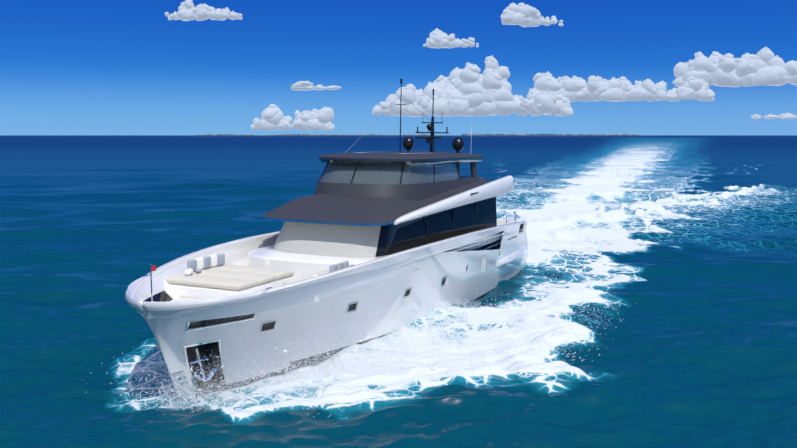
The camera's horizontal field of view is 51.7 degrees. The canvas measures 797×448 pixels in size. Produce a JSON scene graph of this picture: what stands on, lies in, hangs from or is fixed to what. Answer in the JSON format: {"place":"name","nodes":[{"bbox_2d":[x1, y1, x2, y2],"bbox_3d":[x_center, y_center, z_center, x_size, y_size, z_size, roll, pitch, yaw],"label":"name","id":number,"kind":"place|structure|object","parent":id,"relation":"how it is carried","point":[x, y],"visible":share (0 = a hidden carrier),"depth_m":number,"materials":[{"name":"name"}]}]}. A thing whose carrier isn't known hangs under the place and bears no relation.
{"place":"outdoors","nodes":[
{"label":"outdoors","id":0,"kind":"place"},
{"bbox_2d":[164,0,242,20],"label":"cloud","id":1,"kind":"structure","parent":0,"point":[188,10],"depth_m":6854.87,"materials":[{"name":"white"}]},
{"bbox_2d":[250,104,334,130],"bbox_3d":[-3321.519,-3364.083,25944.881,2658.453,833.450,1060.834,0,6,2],"label":"cloud","id":2,"kind":"structure","parent":0,"point":[273,117],"depth_m":25638.75,"materials":[{"name":"white"}]},
{"bbox_2d":[291,81,341,90],"bbox_3d":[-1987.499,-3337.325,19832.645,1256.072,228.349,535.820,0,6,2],"label":"cloud","id":3,"kind":"structure","parent":0,"point":[302,86],"depth_m":19658.51,"materials":[{"name":"white"}]},
{"bbox_2d":[0,135,796,447],"bbox_3d":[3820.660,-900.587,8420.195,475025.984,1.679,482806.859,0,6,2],"label":"sea","id":4,"kind":"structure","parent":0,"point":[689,242],"depth_m":38.08,"materials":[{"name":"liquid"}]},
{"bbox_2d":[124,79,527,400],"bbox_3d":[-1.159,-0.615,35.834,7.500,11.720,29.334,4,6,23],"label":"yacht","id":5,"kind":"object","parent":4,"relation":"on","point":[360,233],"visible":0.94,"depth_m":31.23,"materials":[{"name":"white"}]},
{"bbox_2d":[83,247,636,416],"bbox_3d":[4.833,2.470,35.019,12.660,3.250,34.641,5,8,37],"label":"bow spray","id":6,"kind":"object","parent":4,"relation":"on","point":[271,371],"visible":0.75,"depth_m":26.92,"materials":[{"name":"white liquid"}]},
{"bbox_2d":[0,0,796,134],"label":"sky","id":7,"kind":"structure","parent":0,"point":[68,67],"materials":[{"name":"blue"}]},
{"bbox_2d":[192,133,645,135],"bbox_3d":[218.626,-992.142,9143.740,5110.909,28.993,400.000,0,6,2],"label":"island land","id":8,"kind":"structure","parent":0,"point":[508,134],"depth_m":8981.49,"materials":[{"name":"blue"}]},
{"bbox_2d":[423,28,478,48],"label":"cloud","id":9,"kind":"structure","parent":0,"point":[438,38],"depth_m":8766.74,"materials":[{"name":"white"}]},
{"bbox_2d":[372,55,572,116],"bbox_3d":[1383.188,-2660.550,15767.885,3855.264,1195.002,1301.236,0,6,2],"label":"cloud","id":10,"kind":"structure","parent":0,"point":[468,90],"depth_m":15511.29,"materials":[{"name":"white"}]},
{"bbox_2d":[500,2,563,26],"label":"cloud","id":11,"kind":"structure","parent":0,"point":[523,15],"depth_m":7217.74,"materials":[{"name":"white"}]},
{"bbox_2d":[558,75,714,101],"bbox_3d":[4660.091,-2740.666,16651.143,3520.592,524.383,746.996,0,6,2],"label":"cloud","id":12,"kind":"structure","parent":0,"point":[598,88],"depth_m":16457.68,"materials":[{"name":"white"}]},
{"bbox_2d":[672,47,796,86],"bbox_3d":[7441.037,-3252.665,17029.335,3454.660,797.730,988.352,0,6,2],"label":"cloud","id":13,"kind":"structure","parent":0,"point":[765,66],"depth_m":16806.75,"materials":[{"name":"white"}]},
{"bbox_2d":[750,112,796,118],"bbox_3d":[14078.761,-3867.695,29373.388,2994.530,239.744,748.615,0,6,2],"label":"cloud","id":14,"kind":"structure","parent":0,"point":[787,115],"depth_m":29190.32,"materials":[{"name":"white"}]}
]}

